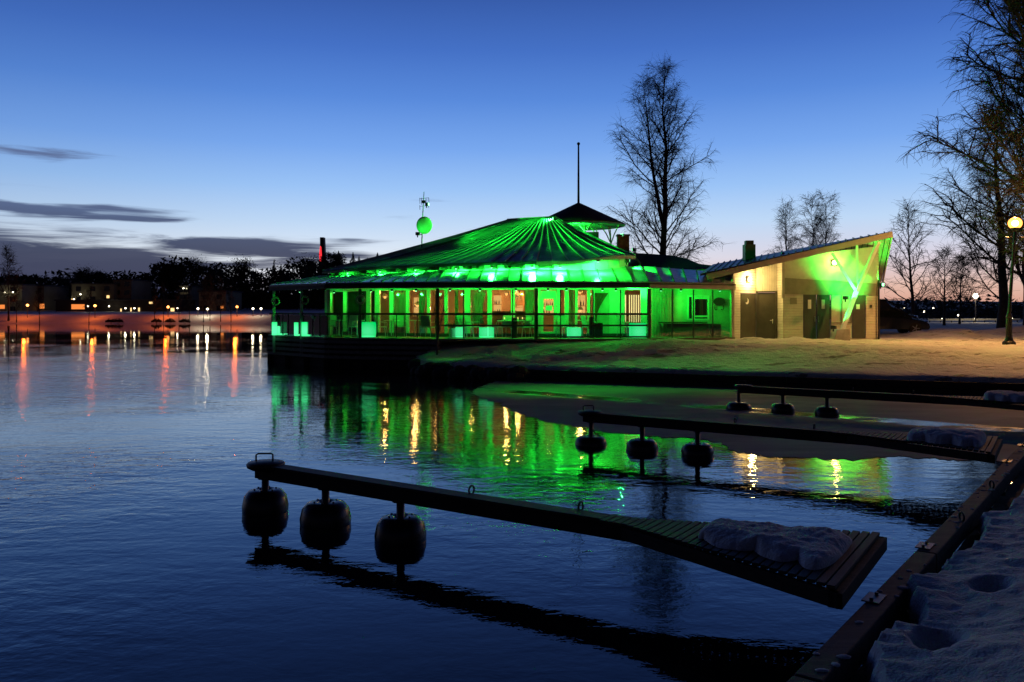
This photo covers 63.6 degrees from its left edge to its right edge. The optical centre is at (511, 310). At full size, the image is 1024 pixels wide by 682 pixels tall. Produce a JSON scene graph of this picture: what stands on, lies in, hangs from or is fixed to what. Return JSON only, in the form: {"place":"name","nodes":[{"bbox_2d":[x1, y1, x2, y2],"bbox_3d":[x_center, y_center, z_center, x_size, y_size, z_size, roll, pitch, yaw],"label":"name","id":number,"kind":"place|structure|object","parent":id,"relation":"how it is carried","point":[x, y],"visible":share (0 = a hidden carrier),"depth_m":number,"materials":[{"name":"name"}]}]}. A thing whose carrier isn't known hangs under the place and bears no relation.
{"place":"outdoors","nodes":[
{"label":"outdoors","id":0,"kind":"place"},
{"bbox_2d":[0,324,1013,681],"bbox_3d":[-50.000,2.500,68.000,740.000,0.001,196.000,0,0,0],"label":"water","id":1,"kind":"structure","parent":0,"point":[136,544],"depth_m":9.45,"materials":[{"name":"blue liquid"}]},
{"bbox_2d":[242,453,886,609],"bbox_3d":[-0.278,2.385,8.411,7.277,1.231,1.732,0,0,34],"label":"mooring boom","id":2,"kind":"object","parent":1,"relation":"in","point":[842,578],"visible":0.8,"depth_m":7.89,"materials":[{"name":"grey wood"}]},
{"bbox_2d":[698,518,851,569],"bbox_3d":[2.122,1.844,6.786,1.140,0.121,1.108,0,0,34],"label":"snow pile","id":3,"kind":"object","parent":2,"relation":"on","point":[813,548],"visible":1,"depth_m":6.59,"materials":[{"name":"snow"}]},
{"bbox_2d":[470,381,1023,461],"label":"ice","id":4,"kind":"structure","parent":1,"relation":"on","point":[564,403],"depth_m":20.05,"materials":[{"name":"ice"}]},
{"bbox_2d":[575,405,1002,462],"bbox_3d":[4.101,2.385,13.746,6.899,1.231,1.732,0,0,34],"label":"mooring boom","id":5,"kind":"object","parent":1,"relation":"in","point":[697,448],"visible":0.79,"depth_m":13.71,"materials":[{"name":"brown wood"}]},
{"bbox_2d":[907,427,986,447],"bbox_3d":[6.409,1.820,12.205,1.010,0.169,1.141,0,0,34],"label":"snow pile","id":6,"kind":"object","parent":5,"relation":"on","point":[977,438],"visible":1,"depth_m":11.92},
{"bbox_2d":[726,380,1023,415],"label":"mooring boom","id":7,"kind":"object","parent":1,"relation":"in","point":[782,406],"visible":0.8,"depth_m":19.56,"materials":[{"name":"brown wood"}]},
{"bbox_2d":[983,390,1023,401],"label":"snow pile","id":8,"kind":"object","parent":7,"relation":"on","point":[1005,395],"visible":1,"depth_m":17.54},
{"bbox_2d":[787,442,1023,681],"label":"dock timber","id":9,"kind":"object","parent":1,"relation":"in","point":[876,612],"visible":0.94,"depth_m":6.06,"materials":[{"name":"brown wood"}]},
{"bbox_2d":[813,451,1023,671],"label":"snow crumbs","id":10,"kind":"object","parent":9,"relation":"on","point":[841,656],"visible":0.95,"depth_m":5.92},
{"bbox_2d":[0,299,1022,323],"bbox_3d":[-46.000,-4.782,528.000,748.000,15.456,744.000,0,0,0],"label":"bank","id":11,"kind":"structure","parent":0,"point":[252,316],"depth_m":165.82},
{"bbox_2d":[0,243,25,320],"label":"bare birch","id":12,"kind":"object","parent":11,"relation":"on","point":[10,260],"visible":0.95,"depth_m":163.04,"materials":[{"name":"black plant"}]},
{"bbox_2d":[10,275,23,322],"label":"bare birch","id":13,"kind":"object","parent":11,"relation":"on","point":[15,291],"visible":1,"depth_m":161.93,"materials":[{"name":"black plant"}]},
{"bbox_2d":[0,284,37,310],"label":"apartment house","id":14,"kind":"structure","parent":11,"relation":"on","point":[28,295],"depth_m":205.21,"materials":[{"name":"grey concrete"}]},
{"bbox_2d":[33,283,44,322],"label":"bare birch","id":15,"kind":"object","parent":11,"relation":"on","point":[41,295],"visible":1,"depth_m":161.42,"materials":[{"name":"black plant"}]},
{"bbox_2d":[38,285,68,310],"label":"apartment house","id":16,"kind":"structure","parent":11,"relation":"on","point":[51,293],"depth_m":215.45,"materials":[{"name":"grey concrete"}]},
{"bbox_2d":[54,269,84,299],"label":"leafless tree","id":17,"kind":"object","parent":11,"relation":"on","point":[68,280],"visible":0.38,"depth_m":224.85,"materials":[{"name":"black plant"}]},
{"bbox_2d":[70,264,95,297],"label":"leafless tree","id":18,"kind":"object","parent":11,"relation":"on","point":[87,272],"visible":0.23,"depth_m":239.65,"materials":[{"name":"black plant"}]},
{"bbox_2d":[83,286,94,322],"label":"bare birch","id":19,"kind":"object","parent":11,"relation":"on","point":[90,292],"visible":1,"depth_m":161.40,"materials":[{"name":"black plant"}]},
{"bbox_2d":[70,283,118,299],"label":"apartment house","id":20,"kind":"structure","parent":11,"relation":"on","point":[105,291],"depth_m":214.00,"materials":[{"name":"grey concrete"}]},
{"bbox_2d":[83,269,107,282],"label":"pine tree","id":21,"kind":"object","parent":11,"relation":"on","point":[94,274],"visible":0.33,"depth_m":237.23,"materials":[{"name":"black plant"}]},
{"bbox_2d":[54,300,195,311],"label":"apartment house","id":22,"kind":"structure","parent":11,"relation":"on","point":[105,305],"depth_m":202.00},
{"bbox_2d":[111,279,152,299],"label":"apartment house","id":23,"kind":"structure","parent":11,"relation":"on","point":[132,289],"depth_m":217.14,"materials":[{"name":"grey concrete"}]},
{"bbox_2d":[147,287,159,320],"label":"bare birch","id":24,"kind":"object","parent":11,"relation":"on","point":[156,293],"visible":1,"depth_m":161.96,"materials":[{"name":"black plant"}]},
{"bbox_2d":[157,282,169,322],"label":"bare birch","id":25,"kind":"object","parent":11,"relation":"on","point":[162,296],"visible":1,"depth_m":161.49,"materials":[{"name":"black plant"}]},
{"bbox_2d":[153,261,183,299],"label":"tree","id":26,"kind":"object","parent":11,"relation":"on","point":[169,277],"visible":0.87,"depth_m":234.65,"materials":[{"name":"black plant"}]},
{"bbox_2d":[0,255,337,308],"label":"distant wood","id":27,"kind":"object","parent":11,"relation":"on","point":[262,283],"visible":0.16,"depth_m":236.47,"materials":[{"name":"plant"}]},
{"bbox_2d":[159,262,187,299],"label":"pine tree","id":28,"kind":"object","parent":11,"relation":"on","point":[183,272],"visible":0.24,"depth_m":239.78,"materials":[{"name":"black plant"}]},
{"bbox_2d":[184,284,193,319],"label":"bare birch","id":29,"kind":"object","parent":11,"relation":"on","point":[188,296],"visible":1,"depth_m":161.35,"materials":[{"name":"black plant"}]},
{"bbox_2d":[178,286,206,309],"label":"apartment house","id":30,"kind":"structure","parent":11,"relation":"on","point":[194,292],"depth_m":218.38,"materials":[{"name":"grey concrete"}]},
{"bbox_2d":[177,254,213,295],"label":"leafless tree","id":31,"kind":"object","parent":11,"relation":"on","point":[197,266],"visible":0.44,"depth_m":237.19,"materials":[{"name":"black plant"}]},
{"bbox_2d":[196,276,210,321],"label":"bare birch","id":32,"kind":"object","parent":11,"relation":"on","point":[204,291],"visible":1,"depth_m":161.96,"materials":[{"name":"black plant"}]},
{"bbox_2d":[204,272,215,309],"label":"bare birch","id":33,"kind":"object","parent":11,"relation":"on","point":[210,289],"visible":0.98,"depth_m":163.02,"materials":[{"name":"black plant"}]},
{"bbox_2d":[213,276,225,321],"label":"bare birch","id":34,"kind":"object","parent":11,"relation":"on","point":[220,295],"visible":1,"depth_m":161.97,"materials":[{"name":"black plant"}]},
{"bbox_2d":[199,291,242,310],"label":"apartment house","id":35,"kind":"structure","parent":11,"relation":"on","point":[237,295],"depth_m":206.00,"materials":[{"name":"grey concrete"}]},
{"bbox_2d":[205,258,252,306],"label":"leafless tree","id":36,"kind":"object","parent":11,"relation":"on","point":[225,279],"visible":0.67,"depth_m":231.85,"materials":[{"name":"black plant"}]},
{"bbox_2d":[226,284,236,321],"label":"bare birch","id":37,"kind":"object","parent":11,"relation":"on","point":[230,306],"visible":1,"depth_m":161.38,"materials":[{"name":"black plant"}]},
{"bbox_2d":[225,254,260,308],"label":"leafless tree","id":38,"kind":"object","parent":11,"relation":"on","point":[243,267],"visible":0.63,"depth_m":235.09,"materials":[{"name":"black plant"}]},
{"bbox_2d":[261,262,277,308],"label":"spruce tree","id":39,"kind":"object","parent":11,"relation":"on","point":[270,292],"visible":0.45,"depth_m":237.16,"materials":[{"name":"black plant"}]},
{"bbox_2d":[267,265,294,308],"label":"spruce tree","id":40,"kind":"object","parent":11,"relation":"on","point":[286,305],"visible":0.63,"depth_m":235.24,"materials":[{"name":"black plant"}]},
{"bbox_2d":[268,258,318,308],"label":"leafless tree","id":41,"kind":"object","parent":11,"relation":"on","point":[293,294],"visible":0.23,"depth_m":239.74,"materials":[{"name":"black plant"}]},
{"bbox_2d":[294,252,324,308],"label":"leafless tree","id":42,"kind":"object","parent":11,"relation":"on","point":[308,272],"visible":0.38,"depth_m":242.88,"materials":[{"name":"black plant"}]},
{"bbox_2d":[315,251,346,275],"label":"pine tree","id":43,"kind":"object","parent":11,"relation":"on","point":[337,258],"visible":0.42,"depth_m":249.01,"materials":[{"name":"black plant"}]},
{"bbox_2d":[0,0,1023,301],"label":"sky","id":44,"kind":"structure","parent":0,"point":[135,134],"materials":[{"name":"blue"}]},
{"bbox_2d":[415,318,1023,390],"bbox_3d":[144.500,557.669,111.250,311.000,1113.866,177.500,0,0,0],"label":"snow ground","id":45,"kind":"structure","parent":0,"point":[970,351],"depth_m":30.14,"materials":[{"name":"snow"}]},
{"bbox_2d":[429,287,448,354],"bbox_3d":[-2.941,0.510,33.628,0.969,3.142,0.805,0,0,0],"label":"young birch","id":46,"kind":"object","parent":45,"relation":"on","point":[439,328],"visible":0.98,"depth_m":33.59,"materials":[{"name":"black plant"}]},
{"bbox_2d":[267,290,734,368],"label":"terrace deck","id":47,"kind":"structure","parent":45,"relation":"on","point":[386,352],"depth_m":35.83,"materials":[{"name":"brown wood"}]},
{"bbox_2d":[342,315,357,336],"bbox_3d":[-7.282,0.689,37.223,0.545,0.966,0.595,0,0,23],"label":"terrace chair","id":48,"kind":"object","parent":47,"relation":"on","point":[351,324],"visible":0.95,"depth_m":37.38,"materials":[{"name":"metal"}]},
{"bbox_2d":[362,322,375,336],"bbox_3d":[-6.377,0.823,36.600,0.700,0.675,0.400,0,0,-7],"label":"glow box","id":49,"kind":"object","parent":47,"relation":"on","point":[368,329],"visible":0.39,"depth_m":36.41,"materials":[{"name":"white paint"}]},
{"bbox_2d":[393,315,406,336],"bbox_3d":[-5.076,0.689,37.424,0.545,0.966,0.595,0,0,-17],"label":"terrace chair","id":50,"kind":"object","parent":47,"relation":"on","point":[400,322],"visible":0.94,"depth_m":37.61,"materials":[{"name":"metal"}]},
{"bbox_2d":[420,315,435,337],"bbox_3d":[-3.687,0.689,36.176,0.545,0.966,0.595,0,0,20],"label":"terrace chair","id":51,"kind":"object","parent":47,"relation":"on","point":[425,321],"visible":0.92,"depth_m":35.96,"materials":[{"name":"metal"}]},
{"bbox_2d":[464,315,479,336],"bbox_3d":[-1.780,0.689,36.813,0.595,0.966,0.545,0,0,33],"label":"terrace chair","id":52,"kind":"object","parent":47,"relation":"on","point":[467,318],"visible":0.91,"depth_m":36.87,"materials":[{"name":"metal"}]},
{"bbox_2d":[479,327,493,337],"bbox_3d":[-1.111,0.932,36.000,0.620,0.455,0.400,0,0,-7],"label":"glow box","id":53,"kind":"object","parent":47,"relation":"on","point":[482,332],"visible":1,"depth_m":35.80,"materials":[{"name":"white paint"}]},
{"bbox_2d":[496,315,511,336],"bbox_3d":[-0.344,0.689,36.879,0.545,0.966,0.595,0,0,-31],"label":"terrace chair","id":54,"kind":"object","parent":47,"relation":"on","point":[507,317],"visible":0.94,"depth_m":36.70,"materials":[{"name":"metal"}]},
{"bbox_2d":[556,315,571,335],"bbox_3d":[2.303,0.689,36.822,0.545,0.966,0.595,0,0,-29],"label":"terrace chair","id":55,"kind":"object","parent":47,"relation":"on","point":[562,319],"visible":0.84,"depth_m":36.98,"materials":[{"name":"metal"}]},
{"bbox_2d":[567,327,580,335],"bbox_3d":[2.693,0.932,35.900,0.560,0.455,0.400,0,0,-7],"label":"glow box","id":56,"kind":"object","parent":47,"relation":"on","point":[573,331],"visible":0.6,"depth_m":35.70,"materials":[{"name":"white paint"}]},
{"bbox_2d":[594,323,602,335],"bbox_3d":[3.767,0.849,36.200,0.416,0.643,0.354,0,0,0],"label":"storage box","id":57,"kind":"object","parent":47,"relation":"on","point":[598,330],"visible":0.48,"depth_m":36.03,"materials":[{"name":"black plastic"}]},
{"bbox_2d":[629,323,645,337],"bbox_3d":[5.466,0.843,36.000,0.660,0.635,0.400,0,0,-7],"label":"glow box","id":58,"kind":"object","parent":47,"relation":"on","point":[637,330],"visible":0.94,"depth_m":35.80,"materials":[{"name":"white paint"}]},
{"bbox_2d":[671,289,729,337],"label":"posts","id":59,"kind":"object","parent":47,"relation":"attached to","point":[693,313],"visible":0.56,"depth_m":36.08,"materials":[{"name":"wood"}]},
{"bbox_2d":[269,203,735,355],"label":"lakeside restaurant","id":60,"kind":"structure","parent":45,"relation":"on","point":[511,251],"depth_m":38.45,"materials":[{"name":"wood"}]},
{"bbox_2d":[333,292,342,330],"bbox_3d":[-8.715,0.050,41.382,1.024,1.980,0.012,0,0,43],"label":"window pane","id":61,"kind":"structure","parent":60,"relation":"in","point":[337,296],"depth_m":41.36,"materials":[{"name":"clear glass"}]},
{"bbox_2d":[348,291,365,331],"bbox_3d":[-7.551,0.050,40.295,1.577,1.980,0.012,0,0,43],"label":"window pane","id":62,"kind":"structure","parent":60,"relation":"in","point":[352,305],"depth_m":40.45,"materials":[{"name":"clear glass"}]},
{"bbox_2d":[371,291,374,321],"bbox_3d":[-6.619,0.050,39.424,0.348,1.980,0.012,0,0,43],"label":"window pane","id":63,"kind":"structure","parent":60,"relation":"in","point":[373,292],"depth_m":39.47,"materials":[{"name":"black glass"}]},
{"bbox_2d":[395,291,405,332],"bbox_3d":[-5.245,0.050,38.923,0.658,2.000,0.074,0,0,27],"label":"curtain","id":64,"kind":"object","parent":60,"relation":"hanging from","point":[400,301],"visible":0.78,"depth_m":38.91,"materials":[{"name":"fabric"}]},
{"bbox_2d":[412,297,418,316],"bbox_3d":[-4.845,-0.200,42.610,0.575,1.050,0.320,0,0,0],"label":"back bar cabinet","id":65,"kind":"object","parent":60,"relation":"on","point":[415,309],"visible":0.3,"depth_m":42.75,"materials":[{"name":"brown wood"}]},
{"bbox_2d":[419,290,426,332],"bbox_3d":[-4.121,0.050,38.358,0.506,2.002,0.074,0,0,27],"label":"curtain","id":66,"kind":"object","parent":60,"relation":"hanging from","point":[422,297],"visible":0.76,"depth_m":38.37,"materials":[{"name":"fabric"}]},
{"bbox_2d":[416,195,431,246],"bbox_3d":[-4.560,-4.559,43.055,0.820,3.324,0.390,0,0,0],"label":"antenna mast","id":67,"kind":"object","parent":60,"relation":"attached to","point":[424,224],"visible":0.98,"depth_m":42.92,"materials":[{"name":"white metal"}]},
{"bbox_2d":[455,290,457,326],"bbox_3d":[-2.536,0.025,37.818,0.164,1.950,0.081,0,0,6],"label":"curtain","id":68,"kind":"object","parent":60,"relation":"hanging from","point":[456,303],"visible":0.62,"depth_m":37.79,"materials":[{"name":"fabric"}]},
{"bbox_2d":[471,290,486,323],"bbox_3d":[-1.496,-0.175,37.802,0.736,1.554,0.082,0,0,6],"label":"curtain","id":69,"kind":"object","parent":60,"relation":"hanging from","point":[477,299],"visible":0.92,"depth_m":37.80,"materials":[{"name":"fabric"}]},
{"bbox_2d":[492,295,502,310],"bbox_3d":[-0.740,-0.325,42.210,0.520,1.000,0.320,0,0,0],"label":"back bar cabinet","id":70,"kind":"object","parent":60,"relation":"on","point":[497,302],"visible":0.8,"depth_m":42.17,"materials":[{"name":"brown wood"}]},
{"bbox_2d":[472,311,533,333],"bbox_3d":[-0.449,0.590,40.500,3.116,1.140,0.750,0,0,-4],"label":"bar counter","id":71,"kind":"object","parent":60,"relation":"on","point":[506,330],"visible":0.29,"depth_m":40.19,"materials":[{"name":"brown wood"}]},
{"bbox_2d":[515,292,523,310],"bbox_3d":[0.345,-0.375,42.210,0.545,1.200,0.320,0,0,0],"label":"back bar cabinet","id":72,"kind":"object","parent":60,"relation":"on","point":[519,308],"visible":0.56,"depth_m":42.17,"materials":[{"name":"brown wood"}]},
{"bbox_2d":[525,290,533,327],"bbox_3d":[0.867,-0.075,37.518,0.567,1.753,0.085,0,0,6],"label":"curtain","id":73,"kind":"object","parent":60,"relation":"hanging from","point":[529,301],"visible":0.65,"depth_m":37.52,"materials":[{"name":"fabric"}]},
{"bbox_2d":[543,299,553,312],"bbox_3d":[1.867,-0.375,42.010,0.746,1.100,0.320,0,0,0],"label":"back bar cabinet","id":74,"kind":"object","parent":60,"relation":"on","point":[548,302],"visible":0.5,"depth_m":42.15,"materials":[{"name":"brown wood"}]},
{"bbox_2d":[541,291,555,333],"bbox_3d":[1.646,0.120,37.233,0.703,2.040,0.081,0,0,-4],"label":"door","id":75,"kind":"structure","parent":60,"relation":"in","point":[544,294],"depth_m":37.20,"materials":[{"name":"white paint"}]},
{"bbox_2d":[569,290,573,326],"bbox_3d":[2.698,0.050,37.618,0.248,2.000,0.082,0,0,-4],"label":"curtain","id":76,"kind":"object","parent":60,"relation":"hanging from","point":[571,303],"visible":0.77,"depth_m":37.60,"materials":[{"name":"fabric"}]},
{"bbox_2d":[577,142,579,202],"bbox_3d":[3.701,-7.662,46.000,0.180,3.446,0.180,0,0,0],"label":"flagpole","id":77,"kind":"object","parent":60,"relation":"on","point":[578,185],"visible":1,"depth_m":45.96,"materials":[{"name":"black metal"}]},
{"bbox_2d":[578,294,586,316],"bbox_3d":[3.498,-0.250,41.910,0.567,1.150,0.320,0,0,0],"label":"back bar cabinet","id":78,"kind":"object","parent":60,"relation":"on","point":[582,301],"visible":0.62,"depth_m":42.05,"materials":[{"name":"brown wood"}]},
{"bbox_2d":[595,293,607,322],"bbox_3d":[4.040,0.099,37.282,0.618,1.810,0.082,0,0,-4],"label":"curtain","id":79,"kind":"object","parent":60,"relation":"hanging from","point":[599,298],"visible":0.79,"depth_m":37.25,"materials":[{"name":"green fabric"}]},
{"bbox_2d":[687,295,708,319],"bbox_3d":[8.721,-0.140,38.744,1.073,1.160,0.114,0,0,-8],"label":"window","id":80,"kind":"structure","parent":60,"relation":"in","point":[701,302],"depth_m":38.74,"materials":[{"name":"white glass"}]},
{"bbox_2d":[601,52,730,262],"bbox_3d":[10.900,-8.216,58.173,10.080,20.269,7.788,0,0,0],"label":"bare birch","id":81,"kind":"object","parent":45,"relation":"on","point":[663,230],"visible":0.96,"depth_m":57.86,"materials":[{"name":"black plant"}]},
{"bbox_2d":[659,322,707,336],"bbox_3d":[7.835,0.943,37.746,2.165,0.875,0.702,0,0,-8],"label":"bench","id":82,"kind":"object","parent":45,"relation":"on","point":[682,329],"visible":0.78,"depth_m":37.54,"materials":[{"name":"brown wood"}]},
{"bbox_2d":[708,324,720,339],"bbox_3d":[9.190,0.969,37.600,0.572,0.743,0.520,0,0,0],"label":"storage box","id":83,"kind":"object","parent":45,"relation":"on","point":[716,330],"visible":0.76,"depth_m":37.35,"materials":[{"name":"black plastic"}]},
{"bbox_2d":[528,370,1023,395],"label":"retaining wall","id":84,"kind":"structure","parent":45,"relation":"on","point":[893,386],"depth_m":26.20,"materials":[{"name":"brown wood"}]},
{"bbox_2d":[761,196,809,253],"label":"bare birch","id":85,"kind":"object","parent":45,"relation":"on","point":[785,226],"visible":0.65,"depth_m":92.06,"materials":[{"name":"brown plant"}]},
{"bbox_2d":[700,231,892,340],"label":"utility building","id":86,"kind":"structure","parent":45,"relation":"on","point":[787,287],"depth_m":38.00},
{"bbox_2d":[740,293,755,338],"bbox_3d":[10.962,0.321,38.392,1.206,2.259,0.068,0,0,-41],"label":"door","id":87,"kind":"structure","parent":86,"relation":"in","point":[747,300],"depth_m":38.32,"materials":[{"name":"brown paint"}]},
{"bbox_2d":[756,291,776,338],"bbox_3d":[11.941,0.262,38.807,0.980,2.377,0.146,0,0,0],"label":"door","id":88,"kind":"structure","parent":86,"relation":"in","point":[766,301],"depth_m":38.82,"materials":[{"name":"brown paint"}]},
{"bbox_2d":[803,295,815,337],"bbox_3d":[13.701,0.396,38.035,0.584,2.309,0.090,0,0,0],"label":"door","id":89,"kind":"structure","parent":86,"relation":"in","point":[809,301],"depth_m":38.02,"materials":[{"name":"paint"}]},
{"bbox_2d":[817,295,829,337],"bbox_3d":[14.328,0.396,38.018,0.596,2.309,0.124,0,0,0],"label":"door","id":90,"kind":"structure","parent":86,"relation":"in","point":[823,301],"depth_m":38.02,"materials":[{"name":"paint"}]},
{"bbox_2d":[852,295,864,337],"bbox_3d":[15.957,0.411,38.035,0.587,2.279,0.090,0,0,0],"label":"door","id":91,"kind":"structure","parent":86,"relation":"in","point":[858,312],"depth_m":38.02,"materials":[{"name":"paint"}]},
{"bbox_2d":[788,190,836,249],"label":"bare birch","id":92,"kind":"object","parent":45,"relation":"on","point":[812,224],"visible":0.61,"depth_m":94.09,"materials":[{"name":"brown plant"}]},
{"bbox_2d":[801,189,843,246],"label":"bare birch","id":93,"kind":"object","parent":45,"relation":"on","point":[828,225],"visible":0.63,"depth_m":92.98,"materials":[{"name":"brown plant"}]},
{"bbox_2d":[880,299,918,319],"bbox_3d":[22.081,0.152,50.000,4.365,1.740,2.068,0,0,3],"label":"parked car","id":94,"kind":"object","parent":45,"relation":"on","point":[884,302],"visible":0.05,"depth_m":49.31,"materials":[{"name":"black paint"}]},
{"bbox_2d":[880,306,929,332],"bbox_3d":[20.498,0.524,45.600,4.365,1.520,2.068,0,0,4],"label":"parked car","id":95,"kind":"object","parent":45,"relation":"on","point":[900,321],"visible":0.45,"depth_m":44.73,"materials":[{"name":"blue paint"}]},
{"bbox_2d":[881,198,954,315],"bbox_3d":[30.122,-3.450,61.891,6.112,10.722,6.668,0,0,-30],"label":"bare tree","id":96,"kind":"object","parent":45,"relation":"on","point":[909,277],"visible":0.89,"depth_m":61.72,"materials":[{"name":"brown plant"}]},
{"bbox_2d":[816,294,1022,319],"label":"distant brush","id":97,"kind":"object","parent":45,"relation":"on","point":[988,304],"visible":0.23,"depth_m":126.80,"materials":[{"name":"plant"}]},
{"bbox_2d":[914,241,973,324],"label":"bare tree","id":98,"kind":"object","parent":45,"relation":"on","point":[955,281],"visible":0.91,"depth_m":73.92,"materials":[{"name":"brown plant"}]},
{"bbox_2d":[922,247,990,323],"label":"bare tree","id":99,"kind":"object","parent":45,"relation":"on","point":[960,298],"visible":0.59,"depth_m":79.85,"materials":[{"name":"brown plant"}]},
{"bbox_2d":[897,0,1023,277],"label":"bare tree","id":100,"kind":"object","parent":45,"relation":"on","point":[1013,8],"visible":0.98,"depth_m":36.75,"materials":[{"name":"black plant"}]},
{"bbox_2d":[911,1,1023,325],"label":"bare tree","id":101,"kind":"object","parent":45,"relation":"on","point":[1020,273],"visible":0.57,"depth_m":48.67,"materials":[{"name":"black plant"}]},
{"bbox_2d":[928,318,1019,321],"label":"guard rail","id":102,"kind":"object","parent":45,"relation":"on","point":[962,320],"visible":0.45,"depth_m":93.95,"materials":[{"name":"metal"}]},
{"bbox_2d":[947,92,1023,327],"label":"bare tree","id":103,"kind":"object","parent":45,"relation":"on","point":[1001,279],"visible":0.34,"depth_m":52.95,"materials":[{"name":"black plant"}]},
{"bbox_2d":[1002,215,1023,344],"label":"street lamp","id":104,"kind":"object","parent":45,"relation":"on","point":[1008,339],"visible":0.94,"depth_m":32.45,"materials":[{"name":"black metal"}]},
{"bbox_2d":[848,468,1023,681],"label":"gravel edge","id":105,"kind":"object","parent":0,"point":[1015,488],"visible":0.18,"depth_m":9.49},
{"bbox_2d":[866,489,1023,681],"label":"snow bank","id":106,"kind":"structure","parent":0,"point":[965,609],"depth_m":5.28,"materials":[{"name":"snow"}]},
{"bbox_2d":[903,307,1022,317],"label":"ridge","id":107,"kind":"structure","parent":0,"point":[1014,312],"depth_m":154.05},
{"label":"far hill","id":108,"kind":"structure","parent":0,"visible":0},
{"bbox_2d":[319,237,325,293],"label":"tower","id":109,"kind":"structure","parent":108,"relation":"on","point":[322,245],"depth_m":262.00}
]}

